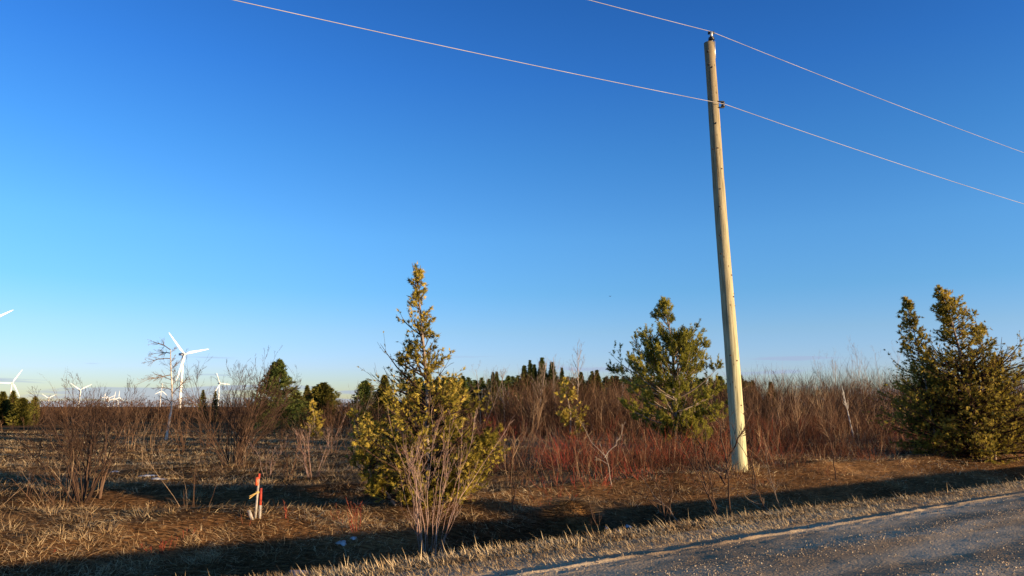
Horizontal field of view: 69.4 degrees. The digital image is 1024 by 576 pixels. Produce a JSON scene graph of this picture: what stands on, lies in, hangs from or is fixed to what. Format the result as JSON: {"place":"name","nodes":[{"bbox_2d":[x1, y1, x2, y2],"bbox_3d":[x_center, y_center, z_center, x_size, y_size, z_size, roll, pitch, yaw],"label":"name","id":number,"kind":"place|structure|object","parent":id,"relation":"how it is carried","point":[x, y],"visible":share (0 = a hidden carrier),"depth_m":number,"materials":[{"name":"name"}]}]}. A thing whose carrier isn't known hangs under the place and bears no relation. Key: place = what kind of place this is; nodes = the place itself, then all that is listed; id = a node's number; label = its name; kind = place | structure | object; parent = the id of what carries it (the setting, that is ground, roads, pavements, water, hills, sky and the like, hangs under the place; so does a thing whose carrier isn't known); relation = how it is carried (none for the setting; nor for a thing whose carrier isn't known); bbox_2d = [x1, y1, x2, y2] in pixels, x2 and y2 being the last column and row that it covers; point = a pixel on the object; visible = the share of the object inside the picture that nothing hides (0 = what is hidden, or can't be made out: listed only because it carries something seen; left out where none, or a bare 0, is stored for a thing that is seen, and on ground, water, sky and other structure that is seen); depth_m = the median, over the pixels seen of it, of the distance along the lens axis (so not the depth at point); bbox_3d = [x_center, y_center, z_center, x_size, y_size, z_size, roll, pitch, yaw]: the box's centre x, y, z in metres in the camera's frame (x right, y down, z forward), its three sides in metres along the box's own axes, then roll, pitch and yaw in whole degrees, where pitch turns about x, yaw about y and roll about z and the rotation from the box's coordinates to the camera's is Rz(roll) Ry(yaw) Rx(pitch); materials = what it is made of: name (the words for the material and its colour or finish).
{"place":"outdoors","nodes":[
{"label":"outdoors","id":0,"kind":"place"},
{"bbox_2d":[0,407,1023,575],"bbox_3d":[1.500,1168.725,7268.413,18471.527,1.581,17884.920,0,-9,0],"label":"ground","id":1,"kind":"structure","parent":0,"point":[144,527],"depth_m":13.36,"materials":[{"name":"brown plant"}]},
{"bbox_2d":[0,391,11,425],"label":"cedar tree","id":2,"kind":"object","parent":1,"relation":"on","point":[4,405],"visible":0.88,"depth_m":67.04,"materials":[{"name":"green plant"}]},
{"bbox_2d":[0,369,22,396],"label":"wind turbine","id":3,"kind":"object","parent":1,"relation":"on","point":[11,383],"visible":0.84,"depth_m":1795.65,"materials":[{"name":"white paint"}]},
{"bbox_2d":[8,391,17,404],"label":"cedar tree","id":4,"kind":"object","parent":1,"relation":"on","point":[12,395],"visible":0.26,"depth_m":70.14,"materials":[{"name":"green plant"}]},
{"bbox_2d":[4,397,36,425],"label":"cedar tree","id":5,"kind":"object","parent":1,"relation":"on","point":[21,406],"visible":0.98,"depth_m":65.77,"materials":[{"name":"green plant"}]},
{"bbox_2d":[30,397,40,424],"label":"cedar tree","id":6,"kind":"object","parent":1,"relation":"on","point":[37,403],"visible":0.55,"depth_m":71.00,"materials":[{"name":"green plant"}]},
{"bbox_2d":[15,414,59,455],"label":"leafless shrub","id":7,"kind":"object","parent":1,"relation":"on","point":[38,440],"visible":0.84,"depth_m":24.80,"materials":[{"name":"brown plant"}]},
{"bbox_2d":[39,368,102,436],"bbox_3d":[-23.492,6.061,39.395,1.892,3.860,3.406,0,-9,0],"label":"leafless shrub","id":8,"kind":"object","parent":1,"relation":"on","point":[67,402],"visible":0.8,"depth_m":39.55,"materials":[{"name":"brown plant"}]},
{"bbox_2d":[6,372,150,502],"bbox_3d":[-8.018,2.804,14.050,2.302,2.423,2.744,3,-10,-18],"label":"leafless shrub","id":9,"kind":"object","parent":1,"relation":"on","point":[75,435],"visible":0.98,"depth_m":13.73,"materials":[{"name":"brown plant"}]},
{"bbox_2d":[68,379,101,430],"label":"leafless shrub","id":10,"kind":"object","parent":1,"relation":"on","point":[89,405],"visible":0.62,"depth_m":40.37,"materials":[{"name":"brown plant"}]},
{"bbox_2d":[97,417,136,498],"bbox_3d":[-7.511,3.173,13.851,0.645,1.576,0.971,-3,-9,16],"label":"leafless sapling","id":11,"kind":"object","parent":1,"relation":"on","point":[102,483],"visible":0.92,"depth_m":13.71,"materials":[{"name":"brown plant"}]},
{"bbox_2d":[117,384,178,450],"bbox_3d":[-13.894,4.861,27.892,1.861,2.562,2.528,8,-12,-40],"label":"leafless shrub","id":12,"kind":"object","parent":1,"relation":"on","point":[136,418],"visible":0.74,"depth_m":27.53,"materials":[{"name":"brown plant"}]},
{"bbox_2d":[140,541,166,553],"bbox_3d":[-4.401,3.208,9.126,0.321,0.186,0.196,9,-13,-43],"label":"red dogwood","id":13,"kind":"object","parent":1,"relation":"on","point":[151,547],"visible":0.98,"depth_m":9.12,"materials":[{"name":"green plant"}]},
{"bbox_2d":[142,394,175,450],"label":"leafless shrub","id":14,"kind":"object","parent":1,"relation":"on","point":[156,426],"visible":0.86,"depth_m":28.03,"materials":[{"name":"brown plant"}]},
{"bbox_2d":[139,337,193,439],"bbox_3d":[-18.184,5.264,39.030,3.079,5.469,1.838,3,-10,-19],"label":"leafless tree","id":15,"kind":"object","parent":1,"relation":"on","point":[172,383],"visible":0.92,"depth_m":38.96,"materials":[{"name":"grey plant"}]},
{"bbox_2d":[159,535,177,550],"bbox_3d":[-4.292,3.197,9.205,0.139,0.201,0.230,-4,-10,23],"label":"red dogwood","id":16,"kind":"object","parent":1,"relation":"on","point":[170,544],"visible":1,"depth_m":9.21,"materials":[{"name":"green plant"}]},
{"bbox_2d":[160,391,194,452],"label":"leafless shrub","id":17,"kind":"object","parent":1,"relation":"on","point":[182,448],"visible":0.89,"depth_m":26.79,"materials":[{"name":"brown plant"}]},
{"bbox_2d":[169,333,207,407],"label":"wind turbine","id":18,"kind":"object","parent":1,"relation":"on","point":[182,354],"visible":0.8,"depth_m":1001.19,"materials":[{"name":"white paint"}]},
{"bbox_2d":[193,390,208,422],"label":"cedar tree","id":19,"kind":"object","parent":1,"relation":"on","point":[202,397],"visible":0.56,"depth_m":77.02,"materials":[{"name":"green plant"}]},
{"bbox_2d":[178,383,232,450],"bbox_3d":[-11.348,4.826,27.624,2.111,2.615,1.900,0,-9,0],"label":"leafless shrub","id":20,"kind":"object","parent":1,"relation":"on","point":[208,424],"visible":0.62,"depth_m":27.38,"materials":[{"name":"brown plant"}]},
{"bbox_2d":[208,391,220,422],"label":"cedar tree","id":21,"kind":"object","parent":1,"relation":"on","point":[215,402],"visible":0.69,"depth_m":76.99,"materials":[{"name":"green plant"}]},
{"bbox_2d":[217,375,229,406],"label":"wind turbine","id":22,"kind":"object","parent":1,"relation":"on","point":[219,388],"visible":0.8,"depth_m":2404.29,"materials":[{"name":"white paint"}]},
{"bbox_2d":[159,348,312,465],"bbox_3d":[-7.617,3.285,20.645,4.120,3.300,3.973,1,-9,-9],"label":"leafless shrub","id":23,"kind":"object","parent":1,"relation":"on","point":[241,430],"visible":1,"depth_m":20.13,"materials":[{"name":"brown plant"}]},
{"bbox_2d":[247,510,253,519],"bbox_3d":[-3.594,3.128,10.168,0.044,0.150,0.016,-20,-2,-19],"label":"wood offcut","id":24,"kind":"object","parent":1,"relation":"on","point":[250,514],"visible":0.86,"depth_m":10.16,"materials":[{"name":"white wood"}]},
{"bbox_2d":[249,473,259,517],"bbox_3d":[-3.576,2.921,10.250,0.133,0.680,0.040,5,-10,-14],"label":"survey stake","id":25,"kind":"object","parent":1,"relation":"on","point":[257,483],"visible":0.96,"depth_m":10.26,"materials":[{"name":"red paint"}]},
{"bbox_2d":[258,488,261,517],"bbox_3d":[-3.491,3.022,10.254,0.034,0.480,0.017,2,-9,-14],"label":"survey stake","id":26,"kind":"object","parent":1,"relation":"on","point":[260,501],"visible":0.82,"depth_m":10.26,"materials":[{"name":"red paint"}]},
{"bbox_2d":[247,433,287,477],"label":"leafless shrub","id":27,"kind":"object","parent":1,"relation":"on","point":[267,458],"visible":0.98,"depth_m":17.09,"materials":[{"name":"brown plant"}]},
{"bbox_2d":[236,358,309,432],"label":"spruce tree","id":28,"kind":"object","parent":1,"relation":"on","point":[277,369],"visible":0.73,"depth_m":46.50,"materials":[{"name":"green plant"}]},
{"bbox_2d":[281,392,307,427],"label":"cedar tree","id":29,"kind":"object","parent":1,"relation":"on","point":[301,409],"visible":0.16,"depth_m":59.09,"materials":[{"name":"green plant"}]},
{"bbox_2d":[290,570,305,575],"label":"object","id":30,"kind":"object","parent":1,"relation":"on","point":[293,571],"visible":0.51,"depth_m":8.73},
{"bbox_2d":[277,422,325,478],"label":"leafless shrub","id":31,"kind":"object","parent":1,"relation":"on","point":[294,450],"visible":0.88,"depth_m":16.13,"materials":[{"name":"brown plant"}]},
{"bbox_2d":[302,385,310,407],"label":"cedar tree","id":32,"kind":"object","parent":1,"relation":"on","point":[307,388],"visible":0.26,"depth_m":71.16,"materials":[{"name":"green plant"}]},
{"bbox_2d":[301,398,324,437],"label":"cedar tree","id":33,"kind":"object","parent":1,"relation":"on","point":[315,413],"visible":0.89,"depth_m":39.56,"materials":[{"name":"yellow plant"}]},
{"bbox_2d":[292,411,347,477],"bbox_3d":[-4.183,3.404,16.039,1.161,1.478,0.874,2,-9,-14],"label":"leafless shrub","id":34,"kind":"object","parent":1,"relation":"on","point":[304,454],"visible":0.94,"depth_m":16.01,"materials":[{"name":"brown plant"}]},
{"bbox_2d":[302,382,343,425],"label":"cedar tree","id":35,"kind":"object","parent":1,"relation":"on","point":[321,392],"visible":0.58,"depth_m":64.81,"materials":[{"name":"green plant"}]},
{"bbox_2d":[318,401,358,452],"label":"leafless shrub","id":36,"kind":"object","parent":1,"relation":"on","point":[337,430],"visible":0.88,"depth_m":25.81,"materials":[{"name":"brown plant"}]},
{"bbox_2d":[346,501,363,531],"bbox_3d":[-2.202,3.155,10.229,0.271,0.500,0.389,0,-9,0],"label":"red dogwood","id":37,"kind":"object","parent":1,"relation":"on","point":[355,518],"visible":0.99,"depth_m":10.24,"materials":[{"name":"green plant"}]},
{"bbox_2d":[334,377,381,429],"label":"leafless shrub","id":38,"kind":"object","parent":1,"relation":"on","point":[360,407],"visible":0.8,"depth_m":40.16,"materials":[{"name":"brown plant"}]},
{"bbox_2d":[345,380,377,423],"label":"cedar tree","id":39,"kind":"object","parent":1,"relation":"on","point":[360,392],"visible":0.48,"depth_m":68.93,"materials":[{"name":"green plant"}]},
{"bbox_2d":[354,414,381,456],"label":"cedar tree","id":40,"kind":"object","parent":1,"relation":"on","point":[363,436],"visible":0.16,"depth_m":23.61,"materials":[{"name":"green plant"}]},
{"bbox_2d":[366,375,400,425],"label":"cedar tree","id":41,"kind":"object","parent":1,"relation":"on","point":[379,394],"visible":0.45,"depth_m":64.84,"materials":[{"name":"green plant"}]},
{"bbox_2d":[344,261,511,513],"bbox_3d":[-1.341,1.544,12.278,2.695,4.090,2.466,4,-10,-23],"label":"cedar tree","id":42,"kind":"object","parent":1,"relation":"on","point":[415,398],"visible":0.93,"depth_m":11.96,"materials":[{"name":"green plant"}]},
{"bbox_2d":[388,396,514,559],"bbox_3d":[-0.984,2.502,9.844,1.335,2.154,1.814,-6,-11,32],"label":"leafless shrub","id":43,"kind":"object","parent":1,"relation":"on","point":[418,515],"visible":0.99,"depth_m":9.71,"materials":[{"name":"brown plant"}]},
{"bbox_2d":[434,381,473,426],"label":"cedar tree","id":44,"kind":"object","parent":1,"relation":"on","point":[465,402],"visible":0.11,"depth_m":57.01,"materials":[{"name":"green plant"}]},
{"bbox_2d":[23,395,890,410],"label":"distant leafless woods","id":45,"kind":"object","parent":1,"relation":"on","point":[115,402],"visible":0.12,"depth_m":317.13,"materials":[{"name":"brown plant"}]},
{"bbox_2d":[461,375,479,420],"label":"cedar tree","id":46,"kind":"object","parent":1,"relation":"on","point":[464,381],"visible":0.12,"depth_m":83.24,"materials":[{"name":"green plant"}]},
{"bbox_2d":[0,410,967,509],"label":"dry weeds","id":47,"kind":"object","parent":1,"relation":"on","point":[318,464],"visible":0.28,"depth_m":19.43,"materials":[{"name":"brown plant"}]},
{"bbox_2d":[469,360,507,426],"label":"leafless tree","id":48,"kind":"object","parent":1,"relation":"on","point":[490,388],"visible":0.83,"depth_m":44.50,"materials":[{"name":"brown plant"}]},
{"bbox_2d":[483,372,499,419],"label":"cedar tree","id":49,"kind":"object","parent":1,"relation":"on","point":[493,384],"visible":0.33,"depth_m":82.92,"materials":[{"name":"green plant"}]},
{"bbox_2d":[487,371,503,418],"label":"cedar tree","id":50,"kind":"object","parent":1,"relation":"on","point":[496,378],"visible":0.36,"depth_m":83.14,"materials":[{"name":"green plant"}]},
{"bbox_2d":[495,368,514,425],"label":"leafless tree","id":51,"kind":"object","parent":1,"relation":"on","point":[503,392],"visible":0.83,"depth_m":43.79,"materials":[{"name":"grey plant"}]},
{"bbox_2d":[0,356,1023,443],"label":"brown brush thicket","id":52,"kind":"object","parent":1,"relation":"on","point":[856,412],"visible":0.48,"depth_m":45.48,"materials":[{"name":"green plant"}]},
{"bbox_2d":[508,464,530,512],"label":"leafless sapling","id":53,"kind":"object","parent":1,"relation":"on","point":[512,499],"visible":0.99,"depth_m":11.79,"materials":[{"name":"brown plant"}]},
{"bbox_2d":[512,365,533,420],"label":"spruce tree","id":54,"kind":"object","parent":1,"relation":"on","point":[524,368],"visible":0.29,"depth_m":77.22,"materials":[{"name":"green plant"}]},
{"bbox_2d":[522,360,534,400],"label":"spruce tree","id":55,"kind":"object","parent":1,"relation":"on","point":[530,368],"visible":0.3,"depth_m":77.41,"materials":[{"name":"green plant"}]},
{"bbox_2d":[516,387,548,439],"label":"leafless shrub","id":56,"kind":"object","parent":1,"relation":"on","point":[538,408],"visible":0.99,"depth_m":33.45,"materials":[{"name":"brown plant"}]},
{"bbox_2d":[529,364,539,415],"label":"spruce tree","id":57,"kind":"object","parent":1,"relation":"on","point":[534,373],"visible":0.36,"depth_m":77.37,"materials":[{"name":"green plant"}]},
{"bbox_2d":[531,359,546,416],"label":"leafless tree","id":58,"kind":"object","parent":1,"relation":"on","point":[541,381],"visible":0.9,"depth_m":45.54,"materials":[{"name":"brown plant"}]},
{"bbox_2d":[531,357,553,412],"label":"spruce tree","id":59,"kind":"object","parent":1,"relation":"on","point":[541,360],"visible":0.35,"depth_m":77.37,"materials":[{"name":"green plant"}]},
{"bbox_2d":[543,362,559,419],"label":"spruce tree","id":60,"kind":"object","parent":1,"relation":"on","point":[550,371],"visible":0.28,"depth_m":77.30,"materials":[{"name":"green plant"}]},
{"bbox_2d":[544,354,565,420],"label":"leafless tree","id":61,"kind":"object","parent":1,"relation":"on","point":[553,364],"visible":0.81,"depth_m":46.99,"materials":[{"name":"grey plant"}]},
{"bbox_2d":[558,367,566,410],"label":"spruce tree","id":62,"kind":"object","parent":1,"relation":"on","point":[562,376],"visible":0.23,"depth_m":77.42,"materials":[{"name":"green plant"}]},
{"bbox_2d":[553,376,589,438],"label":"cedar tree","id":63,"kind":"object","parent":1,"relation":"on","point":[566,414],"visible":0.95,"depth_m":34.12,"materials":[{"name":"green plant"}]},
{"bbox_2d":[566,339,584,414],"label":"leafless tree","id":64,"kind":"object","parent":1,"relation":"on","point":[577,369],"visible":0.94,"depth_m":42.53,"materials":[{"name":"grey plant"}]},
{"bbox_2d":[401,375,756,419],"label":"dark conifer wood","id":65,"kind":"object","parent":1,"relation":"on","point":[509,380],"visible":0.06,"depth_m":94.50,"materials":[{"name":"green plant"}]},
{"bbox_2d":[575,372,586,397],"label":"cedar tree","id":66,"kind":"object","parent":1,"relation":"on","point":[581,375],"visible":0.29,"depth_m":83.22,"materials":[{"name":"green plant"}]},
{"bbox_2d":[576,455,601,532],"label":"leafless sapling","id":67,"kind":"object","parent":1,"relation":"on","point":[588,499],"visible":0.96,"depth_m":9.57,"materials":[{"name":"brown plant"}]},
{"bbox_2d":[587,371,600,399],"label":"cedar tree","id":68,"kind":"object","parent":1,"relation":"on","point":[591,377],"visible":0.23,"depth_m":83.32,"materials":[{"name":"green plant"}]},
{"bbox_2d":[594,369,603,398],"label":"cedar tree","id":69,"kind":"object","parent":1,"relation":"on","point":[598,376],"visible":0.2,"depth_m":83.25,"materials":[{"name":"green plant"}]},
{"bbox_2d":[581,422,624,483],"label":"leafless sapling","id":70,"kind":"object","parent":1,"relation":"on","point":[604,455],"visible":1,"depth_m":14.26,"materials":[{"name":"grey plant"}]},
{"bbox_2d":[631,454,675,524],"bbox_3d":[2.071,3.042,10.580,0.619,1.304,0.468,-6,-11,32],"label":"leafless sapling","id":71,"kind":"object","parent":1,"relation":"on","point":[666,505],"visible":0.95,"depth_m":10.56,"materials":[{"name":"brown plant"}]},
{"bbox_2d":[639,469,679,523],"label":"leafless sapling","id":72,"kind":"object","parent":1,"relation":"on","point":[659,500],"visible":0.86,"depth_m":10.64,"materials":[{"name":"brown plant"}]},
{"bbox_2d":[605,296,728,447],"bbox_3d":[4.909,2.674,22.916,3.987,4.962,2.869,-3,-10,19],"label":"pine tree","id":73,"kind":"object","parent":1,"relation":"on","point":[681,347],"visible":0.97,"depth_m":22.56,"materials":[{"name":"green plant"}]},
{"bbox_2d":[665,417,719,519],"bbox_3d":[2.704,2.776,10.941,0.814,1.754,0.523,-2,-9,15],"label":"leafless sapling","id":74,"kind":"object","parent":1,"relation":"on","point":[713,505],"visible":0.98,"depth_m":10.87,"materials":[{"name":"brown plant"}]},
{"bbox_2d":[399,403,1023,505],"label":"red dogwood thicket","id":75,"kind":"object","parent":1,"relation":"on","point":[656,456],"visible":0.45,"depth_m":20.81,"materials":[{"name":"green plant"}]},
{"bbox_2d":[705,376,728,419],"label":"cedar tree","id":76,"kind":"object","parent":1,"relation":"on","point":[720,379],"visible":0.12,"depth_m":82.95,"materials":[{"name":"green plant"}]},
{"bbox_2d":[680,399,758,518],"bbox_3d":[3.115,2.662,11.024,1.279,2.006,0.521,0,-9,0],"label":"leafless sapling","id":77,"kind":"object","parent":1,"relation":"on","point":[727,459],"visible":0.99,"depth_m":11.06,"materials":[{"name":"brown plant"}]},
{"bbox_2d":[704,31,747,471],"bbox_3d":[5.063,-0.937,17.567,0.573,11.051,0.352,0,-9,0],"label":"utility pole","id":78,"kind":"object","parent":1,"relation":"on","point":[734,383],"visible":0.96,"depth_m":17.38,"materials":[{"name":"brown wood"}]},
{"bbox_2d":[234,0,1022,203],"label":"overhead wire","id":79,"kind":"object","parent":78,"relation":"attached to","point":[591,77],"visible":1,"depth_m":15.75,"materials":[{"name":"metal"}]},
{"bbox_2d":[590,0,1023,152],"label":"overhead wire","id":80,"kind":"object","parent":78,"relation":"attached to","point":[793,64],"visible":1,"depth_m":19.80,"materials":[{"name":"metal"}]},
{"bbox_2d":[727,375,756,417],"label":"cedar tree","id":81,"kind":"object","parent":1,"relation":"on","point":[743,381],"visible":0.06,"depth_m":83.02,"materials":[{"name":"green plant"}]},
{"bbox_2d":[733,412,765,511],"bbox_3d":[3.742,2.869,11.608,0.437,1.857,0.422,-9,-13,44],"label":"leafless sapling","id":82,"kind":"object","parent":1,"relation":"on","point":[752,465],"visible":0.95,"depth_m":11.62,"materials":[{"name":"brown plant"}]},
{"bbox_2d":[744,447,791,509],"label":"leafless sapling","id":83,"kind":"object","parent":1,"relation":"on","point":[771,485],"visible":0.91,"depth_m":11.95,"materials":[{"name":"brown plant"}]},
{"bbox_2d":[763,382,784,421],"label":"cedar tree","id":84,"kind":"object","parent":1,"relation":"on","point":[768,397],"visible":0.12,"depth_m":63.28,"materials":[{"name":"green plant"}]},
{"bbox_2d":[765,394,791,430],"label":"leafless shrub","id":85,"kind":"object","parent":1,"relation":"on","point":[777,413],"visible":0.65,"depth_m":37.54,"materials":[{"name":"brown plant"}]},
{"bbox_2d":[761,385,820,441],"bbox_3d":[12.195,5.349,32.723,2.407,2.877,3.115,0,-9,0],"label":"leafless shrub","id":86,"kind":"object","parent":1,"relation":"on","point":[796,414],"visible":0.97,"depth_m":32.23,"materials":[{"name":"brown plant"}]},
{"bbox_2d":[813,350,842,413],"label":"leafless tree","id":87,"kind":"object","parent":1,"relation":"on","point":[833,373],"visible":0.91,"depth_m":55.03,"materials":[{"name":"grey plant"}]},
{"bbox_2d":[822,406,837,479],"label":"leafless sapling","id":88,"kind":"object","parent":1,"relation":"on","point":[833,452],"visible":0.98,"depth_m":17.11,"materials":[{"name":"brown plant"}]},
{"bbox_2d":[807,384,856,433],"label":"leafless shrub","id":89,"kind":"object","parent":1,"relation":"on","point":[823,414],"visible":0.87,"depth_m":36.14,"materials":[{"name":"brown plant"}]},
{"bbox_2d":[842,388,852,433],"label":"leafless tree","id":90,"kind":"object","parent":1,"relation":"on","point":[847,410],"visible":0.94,"depth_m":35.53,"materials":[{"name":"grey plant"}]},
{"bbox_2d":[845,363,858,409],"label":"leafless tree","id":91,"kind":"object","parent":1,"relation":"on","point":[852,380],"visible":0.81,"depth_m":57.73,"materials":[{"name":"brown plant"}]},
{"bbox_2d":[848,340,866,414],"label":"leafless tree","id":92,"kind":"object","parent":1,"relation":"on","point":[859,366],"visible":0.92,"depth_m":57.34,"materials":[{"name":"brown plant"}]},
{"bbox_2d":[853,361,876,415],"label":"leafless tree","id":93,"kind":"object","parent":1,"relation":"on","point":[867,381],"visible":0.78,"depth_m":57.18,"materials":[{"name":"brown plant"}]},
{"bbox_2d":[869,343,900,425],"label":"leafless tree","id":94,"kind":"object","parent":1,"relation":"on","point":[884,376],"visible":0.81,"depth_m":58.40,"materials":[{"name":"brown plant"}]},
{"bbox_2d":[861,284,1023,464],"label":"cedar tree","id":95,"kind":"object","parent":1,"relation":"on","point":[985,430],"visible":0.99,"depth_m":22.17,"materials":[{"name":"green plant"}]},
{"bbox_2d":[0,0,1023,406],"label":"sky","id":96,"kind":"structure","parent":0,"point":[233,180],"materials":[{"name":"blue"}]},
{"bbox_2d":[175,479,1023,575],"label":"verge grass","id":97,"kind":"structure","parent":0,"point":[587,541],"depth_m":8.10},
{"bbox_2d":[373,484,1023,575],"bbox_3d":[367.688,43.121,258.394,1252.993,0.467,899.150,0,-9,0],"label":"road","id":98,"kind":"structure","parent":0,"point":[906,550],"depth_m":7.50,"materials":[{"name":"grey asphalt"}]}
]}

